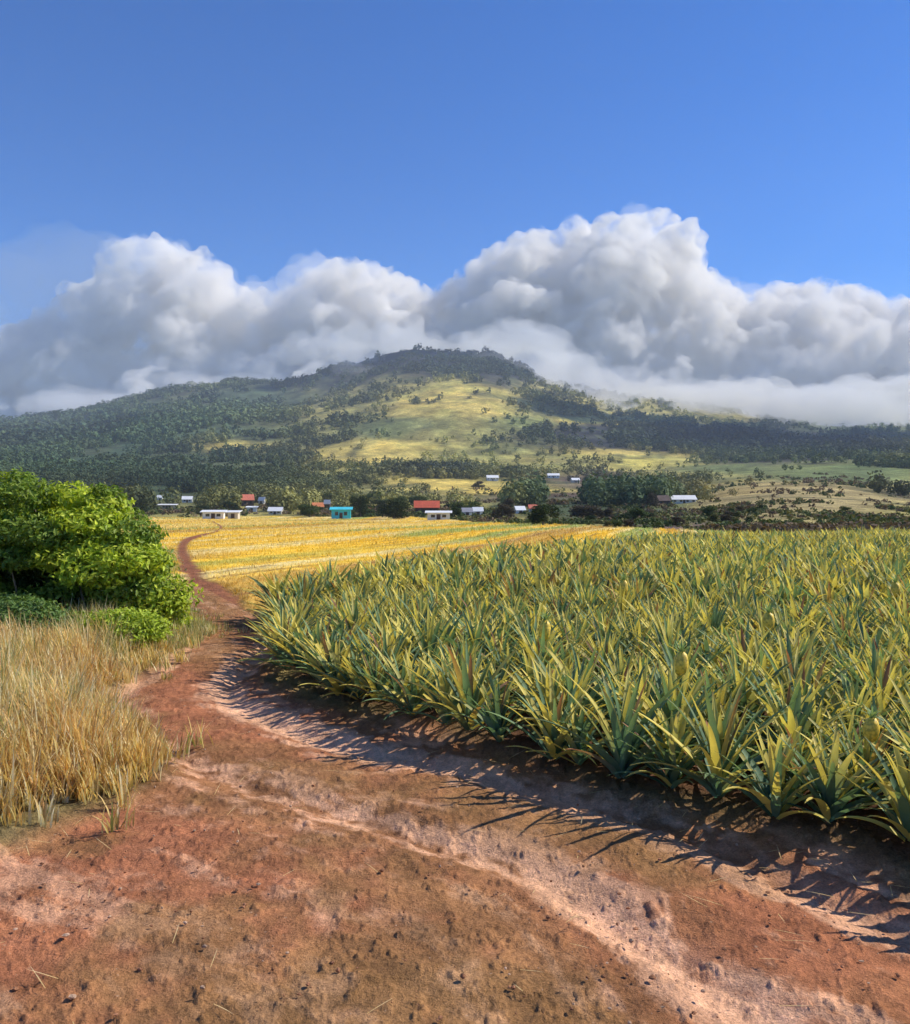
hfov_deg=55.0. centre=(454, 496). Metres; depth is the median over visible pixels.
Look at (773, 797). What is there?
pineapple plant
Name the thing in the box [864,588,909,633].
pineapple plant
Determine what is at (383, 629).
pineapple plant
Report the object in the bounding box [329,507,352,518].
house
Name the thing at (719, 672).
pineapple plant
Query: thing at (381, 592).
pineapple plant
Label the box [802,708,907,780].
pineapple plant
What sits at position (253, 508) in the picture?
house
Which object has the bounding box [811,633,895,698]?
pineapple plant
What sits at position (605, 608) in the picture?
pineapple plant
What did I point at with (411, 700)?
pineapple plant
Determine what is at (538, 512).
tree
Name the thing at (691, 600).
pineapple plant
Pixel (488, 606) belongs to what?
pineapple plant
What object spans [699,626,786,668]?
pineapple plant
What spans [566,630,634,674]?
pineapple plant
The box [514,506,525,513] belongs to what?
house
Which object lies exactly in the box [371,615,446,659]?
pineapple plant
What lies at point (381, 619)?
pineapple plant
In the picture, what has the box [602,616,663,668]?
pineapple plant
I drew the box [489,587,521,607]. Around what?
pineapple plant
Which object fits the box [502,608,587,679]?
pineapple plant
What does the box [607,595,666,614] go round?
pineapple plant
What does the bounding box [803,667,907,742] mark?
pineapple plant
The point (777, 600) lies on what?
pineapple plant
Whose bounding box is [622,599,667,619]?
pineapple plant
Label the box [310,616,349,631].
pineapple plant
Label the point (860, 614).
pineapple plant
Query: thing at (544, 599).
pineapple plant
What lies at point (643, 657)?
pineapple plant
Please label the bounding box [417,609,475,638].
pineapple plant
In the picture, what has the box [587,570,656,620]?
pineapple plant
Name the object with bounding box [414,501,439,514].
house
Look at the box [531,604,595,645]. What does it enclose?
pineapple plant
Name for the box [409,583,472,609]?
pineapple plant
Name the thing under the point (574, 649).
pineapple plant
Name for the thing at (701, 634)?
pineapple plant
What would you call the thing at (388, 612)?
pineapple plant
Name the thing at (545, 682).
pineapple plant
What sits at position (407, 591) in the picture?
pineapple plant
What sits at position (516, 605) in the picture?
pineapple plant
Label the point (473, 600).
pineapple plant
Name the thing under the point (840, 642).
pineapple plant
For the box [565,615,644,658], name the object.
pineapple plant
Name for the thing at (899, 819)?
pineapple plant
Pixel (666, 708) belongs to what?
pineapple plant
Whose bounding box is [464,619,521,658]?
pineapple plant
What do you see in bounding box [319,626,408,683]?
pineapple plant
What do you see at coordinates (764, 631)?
pineapple plant
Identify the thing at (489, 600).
pineapple plant
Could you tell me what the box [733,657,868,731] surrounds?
pineapple plant
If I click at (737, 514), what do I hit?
tree
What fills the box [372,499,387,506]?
tree
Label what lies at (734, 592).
pineapple plant
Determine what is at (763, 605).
pineapple plant
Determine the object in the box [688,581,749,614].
pineapple plant
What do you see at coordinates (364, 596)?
pineapple plant
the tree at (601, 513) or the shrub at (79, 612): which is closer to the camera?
the shrub at (79, 612)
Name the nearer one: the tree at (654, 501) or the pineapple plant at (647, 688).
the pineapple plant at (647, 688)
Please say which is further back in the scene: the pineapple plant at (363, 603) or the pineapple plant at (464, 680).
the pineapple plant at (363, 603)
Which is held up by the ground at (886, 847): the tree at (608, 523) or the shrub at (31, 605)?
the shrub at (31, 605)
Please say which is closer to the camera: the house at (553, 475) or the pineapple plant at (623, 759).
the pineapple plant at (623, 759)
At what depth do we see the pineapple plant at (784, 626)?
13.12 m
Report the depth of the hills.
530.00 m
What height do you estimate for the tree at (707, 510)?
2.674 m
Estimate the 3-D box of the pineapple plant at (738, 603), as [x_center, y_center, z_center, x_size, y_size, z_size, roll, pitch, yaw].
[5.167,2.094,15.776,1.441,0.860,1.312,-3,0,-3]
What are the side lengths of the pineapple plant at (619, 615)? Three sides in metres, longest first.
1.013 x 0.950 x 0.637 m
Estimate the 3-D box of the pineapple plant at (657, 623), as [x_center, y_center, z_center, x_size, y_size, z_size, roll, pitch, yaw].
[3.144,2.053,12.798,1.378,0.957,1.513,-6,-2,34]
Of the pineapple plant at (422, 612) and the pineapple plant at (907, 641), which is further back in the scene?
the pineapple plant at (422, 612)
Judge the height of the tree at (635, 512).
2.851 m
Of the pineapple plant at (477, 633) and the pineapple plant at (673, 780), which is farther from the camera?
the pineapple plant at (477, 633)
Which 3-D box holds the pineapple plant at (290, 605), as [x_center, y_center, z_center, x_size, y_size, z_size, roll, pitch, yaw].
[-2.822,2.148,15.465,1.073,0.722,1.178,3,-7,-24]
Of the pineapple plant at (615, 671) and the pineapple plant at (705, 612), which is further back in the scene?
the pineapple plant at (705, 612)
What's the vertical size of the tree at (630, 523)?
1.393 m
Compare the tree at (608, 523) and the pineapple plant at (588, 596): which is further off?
the tree at (608, 523)
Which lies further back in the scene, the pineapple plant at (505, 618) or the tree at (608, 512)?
the tree at (608, 512)
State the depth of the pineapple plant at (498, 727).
8.86 m
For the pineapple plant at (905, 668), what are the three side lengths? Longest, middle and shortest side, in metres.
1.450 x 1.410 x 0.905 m
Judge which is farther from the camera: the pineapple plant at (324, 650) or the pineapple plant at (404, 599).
the pineapple plant at (404, 599)
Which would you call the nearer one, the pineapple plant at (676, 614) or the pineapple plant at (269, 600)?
the pineapple plant at (676, 614)
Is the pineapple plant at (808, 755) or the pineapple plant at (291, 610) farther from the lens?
the pineapple plant at (291, 610)
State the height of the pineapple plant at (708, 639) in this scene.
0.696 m
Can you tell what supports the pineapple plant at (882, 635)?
on the ground at (886, 847)
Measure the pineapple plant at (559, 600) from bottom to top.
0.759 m
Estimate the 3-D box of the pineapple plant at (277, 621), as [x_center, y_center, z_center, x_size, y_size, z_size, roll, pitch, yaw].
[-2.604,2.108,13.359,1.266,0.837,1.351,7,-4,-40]
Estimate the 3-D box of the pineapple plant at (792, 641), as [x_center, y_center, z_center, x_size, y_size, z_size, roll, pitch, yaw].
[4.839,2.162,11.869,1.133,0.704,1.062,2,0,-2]
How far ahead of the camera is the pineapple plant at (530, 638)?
11.81 m
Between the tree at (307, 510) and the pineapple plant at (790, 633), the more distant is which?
the tree at (307, 510)
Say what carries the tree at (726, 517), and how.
on the hills
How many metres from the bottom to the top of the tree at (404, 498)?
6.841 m
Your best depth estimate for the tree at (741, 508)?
191.94 m
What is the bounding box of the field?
[120,516,742,612]
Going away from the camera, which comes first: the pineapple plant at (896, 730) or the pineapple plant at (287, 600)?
the pineapple plant at (896, 730)
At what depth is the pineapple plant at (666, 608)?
15.14 m
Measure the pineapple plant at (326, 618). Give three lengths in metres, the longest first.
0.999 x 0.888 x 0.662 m
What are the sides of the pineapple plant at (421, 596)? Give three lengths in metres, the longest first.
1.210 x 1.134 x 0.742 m
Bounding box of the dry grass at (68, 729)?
[0,593,213,833]
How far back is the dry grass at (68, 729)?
8.55 m
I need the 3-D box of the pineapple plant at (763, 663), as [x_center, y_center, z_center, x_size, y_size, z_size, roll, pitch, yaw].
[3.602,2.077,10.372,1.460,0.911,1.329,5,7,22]
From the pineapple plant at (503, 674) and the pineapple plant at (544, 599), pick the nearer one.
the pineapple plant at (503, 674)
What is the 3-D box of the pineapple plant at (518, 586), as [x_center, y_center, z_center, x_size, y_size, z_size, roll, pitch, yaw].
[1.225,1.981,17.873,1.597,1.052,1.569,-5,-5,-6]
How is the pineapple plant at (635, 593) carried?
on the ground at (886, 847)
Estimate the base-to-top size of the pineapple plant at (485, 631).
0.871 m
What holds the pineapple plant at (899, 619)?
on the ground at (886, 847)
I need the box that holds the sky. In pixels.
[0,0,909,426]
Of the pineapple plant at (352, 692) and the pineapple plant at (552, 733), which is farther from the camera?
the pineapple plant at (352, 692)
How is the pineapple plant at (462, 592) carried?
on the ground at (886, 847)
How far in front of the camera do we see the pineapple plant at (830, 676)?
10.15 m
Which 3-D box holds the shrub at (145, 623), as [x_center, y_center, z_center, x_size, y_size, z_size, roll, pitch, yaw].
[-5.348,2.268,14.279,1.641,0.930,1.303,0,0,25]
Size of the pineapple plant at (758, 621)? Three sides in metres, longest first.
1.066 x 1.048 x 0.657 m
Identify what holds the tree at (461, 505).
on the hills
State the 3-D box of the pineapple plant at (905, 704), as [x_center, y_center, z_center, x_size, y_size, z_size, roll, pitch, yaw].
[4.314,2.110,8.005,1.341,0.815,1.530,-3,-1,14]
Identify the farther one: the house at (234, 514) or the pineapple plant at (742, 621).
the house at (234, 514)
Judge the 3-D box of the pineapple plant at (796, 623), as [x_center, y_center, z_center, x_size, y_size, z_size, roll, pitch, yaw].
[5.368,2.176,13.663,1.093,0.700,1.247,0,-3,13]
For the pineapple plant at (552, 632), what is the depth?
12.90 m
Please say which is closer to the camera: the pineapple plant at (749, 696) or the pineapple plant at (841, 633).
the pineapple plant at (749, 696)
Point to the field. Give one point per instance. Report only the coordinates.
(247, 579)
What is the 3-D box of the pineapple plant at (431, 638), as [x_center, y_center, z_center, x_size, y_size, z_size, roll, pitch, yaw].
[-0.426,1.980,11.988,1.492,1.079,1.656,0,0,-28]
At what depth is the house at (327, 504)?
414.55 m
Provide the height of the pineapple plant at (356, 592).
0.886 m
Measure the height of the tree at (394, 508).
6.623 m
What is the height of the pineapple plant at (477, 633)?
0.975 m
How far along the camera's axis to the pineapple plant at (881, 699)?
9.16 m
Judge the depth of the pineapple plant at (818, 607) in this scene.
15.62 m
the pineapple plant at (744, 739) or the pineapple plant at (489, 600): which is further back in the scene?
the pineapple plant at (489, 600)
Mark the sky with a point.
(704, 201)
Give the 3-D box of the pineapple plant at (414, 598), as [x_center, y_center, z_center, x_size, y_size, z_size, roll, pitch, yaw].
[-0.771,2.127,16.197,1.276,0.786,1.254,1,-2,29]
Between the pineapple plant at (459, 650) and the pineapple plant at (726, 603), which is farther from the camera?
the pineapple plant at (726, 603)
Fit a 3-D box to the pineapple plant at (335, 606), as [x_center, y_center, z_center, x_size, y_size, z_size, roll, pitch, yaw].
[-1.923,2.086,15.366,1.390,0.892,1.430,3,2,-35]
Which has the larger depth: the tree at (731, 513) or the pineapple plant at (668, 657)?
the tree at (731, 513)
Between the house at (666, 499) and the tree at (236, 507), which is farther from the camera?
the tree at (236, 507)
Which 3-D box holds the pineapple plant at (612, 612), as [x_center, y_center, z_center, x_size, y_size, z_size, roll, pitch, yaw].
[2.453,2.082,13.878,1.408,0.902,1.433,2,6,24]
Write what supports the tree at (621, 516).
on the hills
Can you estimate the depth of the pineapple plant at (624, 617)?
14.34 m
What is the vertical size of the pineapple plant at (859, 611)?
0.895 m
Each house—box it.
[158,504,177,508]
[181,496,192,502]
[200,510,227,518]
[225,510,242,518]
[241,494,254,505]
[245,506,258,511]
[258,497,265,503]
[267,507,283,514]
[311,502,324,510]
[323,500,331,507]
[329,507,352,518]
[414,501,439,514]
[425,511,451,519]
[460,508,472,514]
[472,507,483,514]
[486,475,498,480]
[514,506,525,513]
[527,504,537,511]
[547,473,559,477]
[570,478,579,482]
[656,495,670,504]
[670,495,697,503]
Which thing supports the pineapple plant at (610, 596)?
on the ground at (886, 847)
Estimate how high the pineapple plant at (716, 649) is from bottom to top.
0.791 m
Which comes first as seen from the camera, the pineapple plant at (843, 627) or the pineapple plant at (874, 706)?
the pineapple plant at (874, 706)
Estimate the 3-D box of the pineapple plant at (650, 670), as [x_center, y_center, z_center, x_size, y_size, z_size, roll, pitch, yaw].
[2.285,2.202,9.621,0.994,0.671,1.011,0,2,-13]
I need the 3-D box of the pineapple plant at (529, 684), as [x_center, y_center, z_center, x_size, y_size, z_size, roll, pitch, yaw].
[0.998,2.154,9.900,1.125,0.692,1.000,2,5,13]
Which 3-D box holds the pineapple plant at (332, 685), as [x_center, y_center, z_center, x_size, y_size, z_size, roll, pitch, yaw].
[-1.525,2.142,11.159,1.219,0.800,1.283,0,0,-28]
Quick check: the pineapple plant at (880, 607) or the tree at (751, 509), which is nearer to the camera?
the pineapple plant at (880, 607)
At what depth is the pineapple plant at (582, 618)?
14.47 m
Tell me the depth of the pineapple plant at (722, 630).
13.01 m
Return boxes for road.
[0,521,909,1023]
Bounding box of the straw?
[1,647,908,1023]
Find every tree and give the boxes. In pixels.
[52,410,60,419]
[138,505,149,510]
[194,506,212,509]
[221,501,239,509]
[297,504,323,516]
[349,495,369,516]
[366,491,381,503]
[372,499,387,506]
[379,497,411,518]
[396,495,408,501]
[408,497,414,504]
[413,496,427,501]
[449,502,470,512]
[450,506,461,518]
[467,501,482,507]
[469,481,484,487]
[489,503,515,517]
[499,498,513,509]
[525,504,559,524]
[567,505,600,516]
[584,515,596,519]
[592,509,604,517]
[602,508,613,517]
[603,521,613,526]
[611,520,622,527]
[616,514,631,518]
[622,519,637,527]
[627,507,649,518]
[645,492,658,506]
[669,516,685,524]
[699,505,720,516]
[706,513,719,522]
[719,514,731,521]
[721,510,733,515]
[732,511,740,517]
[735,506,744,511]
[747,507,757,512]
[838,506,851,512]
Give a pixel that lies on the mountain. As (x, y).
(457, 413)
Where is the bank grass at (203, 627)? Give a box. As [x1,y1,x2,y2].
[161,604,250,648]
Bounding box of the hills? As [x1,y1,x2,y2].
[139,463,909,532]
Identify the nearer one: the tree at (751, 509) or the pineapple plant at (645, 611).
the pineapple plant at (645, 611)
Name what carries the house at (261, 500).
on the hills
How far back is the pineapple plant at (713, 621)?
13.57 m
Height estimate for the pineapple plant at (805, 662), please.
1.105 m
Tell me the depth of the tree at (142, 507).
343.71 m
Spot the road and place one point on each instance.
(340, 893)
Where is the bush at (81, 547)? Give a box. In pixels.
[0,466,203,627]
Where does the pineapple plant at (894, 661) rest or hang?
on the ground at (886, 847)
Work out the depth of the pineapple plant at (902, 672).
9.62 m
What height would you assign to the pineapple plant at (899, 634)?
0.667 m
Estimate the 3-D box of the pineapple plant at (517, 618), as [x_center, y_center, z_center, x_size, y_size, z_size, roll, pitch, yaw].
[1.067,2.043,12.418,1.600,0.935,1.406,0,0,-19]
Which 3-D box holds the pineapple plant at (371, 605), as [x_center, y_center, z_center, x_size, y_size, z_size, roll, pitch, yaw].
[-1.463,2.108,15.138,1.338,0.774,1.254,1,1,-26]
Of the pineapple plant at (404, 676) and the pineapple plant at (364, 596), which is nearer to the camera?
the pineapple plant at (404, 676)
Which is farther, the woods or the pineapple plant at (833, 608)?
the woods
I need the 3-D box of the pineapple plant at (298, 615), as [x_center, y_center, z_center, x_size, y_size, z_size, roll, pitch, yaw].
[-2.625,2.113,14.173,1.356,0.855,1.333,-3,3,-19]
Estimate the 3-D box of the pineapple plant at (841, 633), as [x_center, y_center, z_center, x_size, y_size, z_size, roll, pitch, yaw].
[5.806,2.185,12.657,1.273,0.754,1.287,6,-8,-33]
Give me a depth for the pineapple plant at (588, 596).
15.71 m
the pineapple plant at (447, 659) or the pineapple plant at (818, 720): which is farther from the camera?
the pineapple plant at (447, 659)
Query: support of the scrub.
on the hills
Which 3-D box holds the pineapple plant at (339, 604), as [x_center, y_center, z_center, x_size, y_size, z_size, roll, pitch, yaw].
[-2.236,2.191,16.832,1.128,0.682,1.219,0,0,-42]
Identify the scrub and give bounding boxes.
[111,472,909,532]
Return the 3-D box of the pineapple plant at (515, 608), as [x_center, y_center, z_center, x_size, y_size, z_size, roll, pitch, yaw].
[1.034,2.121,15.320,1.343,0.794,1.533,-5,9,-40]
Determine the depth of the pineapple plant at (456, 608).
14.94 m
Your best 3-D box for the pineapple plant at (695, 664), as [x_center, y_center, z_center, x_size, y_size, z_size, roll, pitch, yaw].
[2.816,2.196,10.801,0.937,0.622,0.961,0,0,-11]
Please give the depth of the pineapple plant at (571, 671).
10.26 m
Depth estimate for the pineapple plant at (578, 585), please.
17.57 m
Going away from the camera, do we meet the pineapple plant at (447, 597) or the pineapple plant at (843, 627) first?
the pineapple plant at (843, 627)
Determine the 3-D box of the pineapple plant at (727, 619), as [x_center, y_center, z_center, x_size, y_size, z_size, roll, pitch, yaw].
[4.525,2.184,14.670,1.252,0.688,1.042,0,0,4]
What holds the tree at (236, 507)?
on the hills
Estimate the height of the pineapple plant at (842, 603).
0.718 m
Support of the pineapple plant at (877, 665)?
on the ground at (886, 847)
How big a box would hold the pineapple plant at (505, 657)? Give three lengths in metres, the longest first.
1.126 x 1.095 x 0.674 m
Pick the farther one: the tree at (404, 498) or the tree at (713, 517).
the tree at (404, 498)
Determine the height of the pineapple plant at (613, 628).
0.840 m
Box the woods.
[0,343,909,510]
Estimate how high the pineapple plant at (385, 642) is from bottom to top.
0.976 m
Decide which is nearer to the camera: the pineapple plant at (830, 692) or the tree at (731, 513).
the pineapple plant at (830, 692)
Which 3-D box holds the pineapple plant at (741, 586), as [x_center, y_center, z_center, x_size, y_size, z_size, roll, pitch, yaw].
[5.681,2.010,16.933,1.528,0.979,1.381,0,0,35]
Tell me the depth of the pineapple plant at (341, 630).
12.58 m
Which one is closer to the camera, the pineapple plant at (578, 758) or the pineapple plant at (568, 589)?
the pineapple plant at (578, 758)
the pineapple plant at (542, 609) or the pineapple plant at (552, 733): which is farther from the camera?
the pineapple plant at (542, 609)
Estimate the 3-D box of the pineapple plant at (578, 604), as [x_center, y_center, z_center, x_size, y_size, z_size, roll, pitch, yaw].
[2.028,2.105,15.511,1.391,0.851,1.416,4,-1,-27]
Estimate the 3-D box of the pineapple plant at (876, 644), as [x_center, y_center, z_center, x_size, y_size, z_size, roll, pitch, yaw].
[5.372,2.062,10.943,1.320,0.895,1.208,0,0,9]
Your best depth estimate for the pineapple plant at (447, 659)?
10.41 m
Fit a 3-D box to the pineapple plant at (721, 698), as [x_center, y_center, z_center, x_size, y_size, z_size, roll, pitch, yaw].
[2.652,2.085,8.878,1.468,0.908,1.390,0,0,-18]
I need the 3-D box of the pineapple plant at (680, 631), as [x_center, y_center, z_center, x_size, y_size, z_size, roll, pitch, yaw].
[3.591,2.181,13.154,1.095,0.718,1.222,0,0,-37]
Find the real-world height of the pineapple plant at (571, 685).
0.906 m
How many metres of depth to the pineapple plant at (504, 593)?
17.10 m
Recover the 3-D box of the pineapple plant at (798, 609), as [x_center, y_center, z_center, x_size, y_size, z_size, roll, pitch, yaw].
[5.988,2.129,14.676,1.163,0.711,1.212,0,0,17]
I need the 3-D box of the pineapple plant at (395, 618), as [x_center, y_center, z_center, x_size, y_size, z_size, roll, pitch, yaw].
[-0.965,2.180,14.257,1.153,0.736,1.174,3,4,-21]
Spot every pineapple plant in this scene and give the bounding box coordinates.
[235,601,320,669]
[240,609,331,655]
[245,608,315,652]
[247,590,307,622]
[248,587,315,626]
[250,613,355,679]
[252,598,332,637]
[256,596,334,635]
[256,612,349,672]
[258,589,302,612]
[261,574,338,604]
[262,592,325,613]
[269,598,317,615]
[270,597,328,634]
[276,621,375,685]
[297,631,377,695]
[299,593,339,629]
[307,591,354,621]
[310,608,344,630]
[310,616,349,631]
[312,593,402,641]
[313,589,363,611]
[314,640,401,699]
[315,591,374,622]
[318,592,351,620]
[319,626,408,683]
[322,621,367,648]
[323,614,372,640]
[325,607,363,628]
[329,581,376,603]
[333,586,378,618]
[336,620,435,693]
[339,600,409,627]
[340,594,405,619]
[340,646,409,701]
[342,591,392,619]
[348,605,417,637]
[354,639,450,708]
[357,608,435,667]
[358,630,381,648]
[363,595,410,616]
[365,623,410,644]
[365,646,452,720]
[367,586,401,602]
[367,594,396,619]
[367,606,411,630]
[370,581,422,610]
[371,593,460,633]
[371,615,445,639]
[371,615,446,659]
[375,585,431,620]
[380,598,442,624]
[381,585,423,603]
[384,601,484,667]
[388,595,462,633]
[391,588,439,612]
[396,640,543,729]
[399,639,455,689]
[399,654,484,725]
[403,588,438,603]
[407,582,447,598]
[407,584,452,611]
[407,641,494,700]
[408,579,464,599]
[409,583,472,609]
[414,607,522,666]
[416,613,486,659]
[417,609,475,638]
[427,573,492,599]
[429,583,493,617]
[429,592,475,622]
[430,636,512,684]
[434,634,500,669]
[435,606,473,634]
[438,585,478,603]
[440,601,509,639]
[440,669,547,741]
[443,593,516,623]
[448,590,502,608]
[450,604,519,651]
[454,595,507,618]
[457,581,497,598]
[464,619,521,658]
[467,589,520,615]
[467,623,535,676]
[472,653,526,701]
[473,611,530,627]
[476,637,545,681]
[477,570,549,602]
[479,657,528,709]
[480,648,573,694]
[482,581,540,611]
[482,661,612,764]
[485,604,540,649]
[487,605,581,659]
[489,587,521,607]
[489,591,552,626]
[492,659,600,737]
[493,596,533,618]
[496,621,587,663]
[497,657,566,706]
[499,600,571,644]
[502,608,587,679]
[504,648,635,737]
[506,593,540,611]
[513,579,570,606]
[517,592,561,618]
[518,622,576,647]
[520,642,636,708]
[521,664,701,779]
[523,601,565,627]
[525,592,594,629]
[527,696,607,764]
[531,582,580,606]
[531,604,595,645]
[536,591,578,609]
[536,658,612,689]
[539,577,598,598]
[542,608,590,627]
[542,615,605,661]
[542,636,608,678]
[547,574,627,613]
[547,625,603,660]
[548,590,601,619]
[551,640,595,670]
[559,584,615,607]
[562,597,638,639]
[563,574,604,604]
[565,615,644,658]
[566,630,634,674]
[569,601,606,640]
[569,624,653,684]
[571,640,667,684]
[571,661,659,723]
[573,594,631,619]
[576,650,705,749]
[580,610,644,653]
[580,655,653,706]
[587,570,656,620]
[592,653,770,758]
[595,582,617,599]
[595,588,636,607]
[595,605,661,662]
[600,609,641,626]
[601,608,635,627]
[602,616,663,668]
[603,572,672,604]
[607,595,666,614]
[607,703,743,788]
[609,609,655,638]
[610,581,668,608]
[615,693,707,775]
[616,636,668,672]
[617,645,667,675]
[619,629,733,696]
[620,637,740,730]
[621,664,693,699]
[622,588,688,628]
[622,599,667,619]
[622,612,706,661]
[623,599,703,638]
[624,603,710,655]
[631,625,712,674]
[632,679,816,797]
[636,597,693,616]
[645,592,685,610]
[646,580,733,614]
[650,662,787,736]
[652,602,710,636]
[653,615,720,656]
[654,585,703,612]
[656,648,723,682]
[659,602,700,626]
[663,633,740,681]
[673,617,709,641]
[675,630,738,668]
[676,598,749,641]
[678,598,735,620]
[683,604,730,635]
[684,663,751,704]
[686,589,732,610]
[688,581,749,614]
[688,618,812,675]
[690,647,786,706]
[690,648,801,726]
[693,651,768,690]
[694,606,740,634]
[695,722,847,823]
[696,631,824,703]
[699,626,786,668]
[699,698,783,771]
[701,626,765,663]
[704,574,781,608]
[705,576,770,605]
[705,620,751,664]
[707,589,758,617]
[708,580,769,614]
[708,594,752,631]
[711,599,775,633]
[718,665,863,745]
[722,683,859,770]
[723,587,798,630]
[724,612,804,644]
[733,596,787,630]
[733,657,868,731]
[735,602,803,670]
[737,602,837,657]
[737,621,876,705]
[739,626,848,684]
[743,716,861,794]
[747,721,908,821]
[748,612,797,637]
[749,590,841,640]
[752,587,798,615]
[753,684,869,760]
[760,618,837,654]
[766,627,847,676]
[772,626,845,668]
[774,613,833,634]
[779,617,836,651]
[785,601,829,630]
[787,604,856,650]
[787,701,908,803]
[788,594,837,612]
[793,653,862,692]
[795,601,842,631]
[798,646,846,683]
[800,597,876,634]
[801,603,892,646]
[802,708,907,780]
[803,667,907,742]
[805,626,859,667]
[805,671,862,728]
[811,594,887,636]
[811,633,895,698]
[813,655,909,730]
[813,687,909,766]
[818,612,908,660]
[818,621,889,656]
[822,637,889,672]
[823,585,893,619]
[823,607,881,639]
[823,640,909,706]
[824,595,887,615]
[825,603,878,631]
[825,737,909,841]
[828,594,875,615]
[832,628,908,680]
[841,641,909,686]
[842,709,909,801]
[844,616,903,645]
[844,631,908,664]
[845,675,909,768]
[851,599,909,640]
[854,661,909,719]
[855,621,909,668]
[863,599,902,631]
[863,605,909,639]
[864,573,909,610]
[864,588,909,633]
[866,620,905,652]
[866,642,909,678]
[878,608,909,632]
[878,708,909,770]
[879,625,905,649]
[880,700,909,747]
[881,644,909,680]
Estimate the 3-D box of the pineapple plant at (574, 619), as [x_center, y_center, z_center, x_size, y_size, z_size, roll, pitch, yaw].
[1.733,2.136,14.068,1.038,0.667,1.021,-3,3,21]
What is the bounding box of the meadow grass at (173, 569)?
[161,546,192,606]
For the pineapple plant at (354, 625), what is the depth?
13.28 m
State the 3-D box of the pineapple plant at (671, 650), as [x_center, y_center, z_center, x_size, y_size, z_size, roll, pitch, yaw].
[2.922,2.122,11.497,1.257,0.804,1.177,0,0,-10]
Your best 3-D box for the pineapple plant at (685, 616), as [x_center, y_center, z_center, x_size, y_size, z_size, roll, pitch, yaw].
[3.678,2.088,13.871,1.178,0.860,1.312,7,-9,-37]
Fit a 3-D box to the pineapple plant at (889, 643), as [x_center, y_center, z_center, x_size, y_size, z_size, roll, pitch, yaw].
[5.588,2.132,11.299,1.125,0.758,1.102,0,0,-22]
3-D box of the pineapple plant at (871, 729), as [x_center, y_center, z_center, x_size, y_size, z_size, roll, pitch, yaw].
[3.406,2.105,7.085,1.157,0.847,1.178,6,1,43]
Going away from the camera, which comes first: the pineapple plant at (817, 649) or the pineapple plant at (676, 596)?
the pineapple plant at (817, 649)
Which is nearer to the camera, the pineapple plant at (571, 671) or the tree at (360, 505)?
the pineapple plant at (571, 671)
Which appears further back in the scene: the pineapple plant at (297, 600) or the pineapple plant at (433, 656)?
the pineapple plant at (297, 600)
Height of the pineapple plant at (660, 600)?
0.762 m
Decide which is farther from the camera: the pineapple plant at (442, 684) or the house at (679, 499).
the house at (679, 499)
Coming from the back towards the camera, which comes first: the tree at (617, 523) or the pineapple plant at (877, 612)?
the tree at (617, 523)
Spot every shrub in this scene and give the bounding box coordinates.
[0,591,86,637]
[70,609,99,621]
[75,606,177,649]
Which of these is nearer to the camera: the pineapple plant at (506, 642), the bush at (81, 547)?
the pineapple plant at (506, 642)
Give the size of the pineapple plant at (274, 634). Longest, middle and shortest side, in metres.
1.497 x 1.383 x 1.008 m
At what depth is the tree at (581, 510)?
210.36 m
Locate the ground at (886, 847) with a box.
[0,595,909,879]
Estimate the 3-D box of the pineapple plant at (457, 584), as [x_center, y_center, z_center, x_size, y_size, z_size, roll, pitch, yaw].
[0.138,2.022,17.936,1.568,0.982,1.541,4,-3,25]
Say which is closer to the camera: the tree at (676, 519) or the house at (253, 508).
the tree at (676, 519)
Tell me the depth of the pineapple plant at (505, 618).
13.33 m
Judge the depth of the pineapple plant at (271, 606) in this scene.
16.21 m
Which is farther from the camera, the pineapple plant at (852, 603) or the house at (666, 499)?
the house at (666, 499)
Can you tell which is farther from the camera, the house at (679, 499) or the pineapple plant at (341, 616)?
the house at (679, 499)
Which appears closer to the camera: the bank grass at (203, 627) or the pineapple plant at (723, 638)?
the pineapple plant at (723, 638)
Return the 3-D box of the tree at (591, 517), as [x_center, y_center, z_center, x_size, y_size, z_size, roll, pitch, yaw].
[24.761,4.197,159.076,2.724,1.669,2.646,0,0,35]
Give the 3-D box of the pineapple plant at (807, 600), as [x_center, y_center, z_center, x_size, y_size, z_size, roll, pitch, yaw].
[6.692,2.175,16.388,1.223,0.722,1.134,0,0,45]
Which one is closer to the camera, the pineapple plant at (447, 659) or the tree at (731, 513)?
the pineapple plant at (447, 659)
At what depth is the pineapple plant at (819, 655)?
11.14 m
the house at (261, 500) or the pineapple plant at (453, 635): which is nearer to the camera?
the pineapple plant at (453, 635)
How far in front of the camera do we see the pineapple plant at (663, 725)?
7.88 m
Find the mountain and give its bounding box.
[13,350,909,476]
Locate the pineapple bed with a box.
[237,525,909,809]
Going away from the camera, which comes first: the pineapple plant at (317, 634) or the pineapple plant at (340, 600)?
the pineapple plant at (317, 634)
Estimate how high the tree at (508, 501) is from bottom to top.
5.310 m
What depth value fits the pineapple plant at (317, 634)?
11.90 m
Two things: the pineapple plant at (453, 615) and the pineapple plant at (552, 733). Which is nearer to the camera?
the pineapple plant at (552, 733)
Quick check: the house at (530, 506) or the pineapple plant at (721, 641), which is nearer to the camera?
the pineapple plant at (721, 641)
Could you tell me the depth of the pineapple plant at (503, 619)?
13.86 m
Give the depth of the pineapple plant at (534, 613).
13.69 m
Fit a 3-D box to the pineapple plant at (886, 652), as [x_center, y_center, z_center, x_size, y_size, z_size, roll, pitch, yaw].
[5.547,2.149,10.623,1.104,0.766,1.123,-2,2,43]
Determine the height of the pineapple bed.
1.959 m

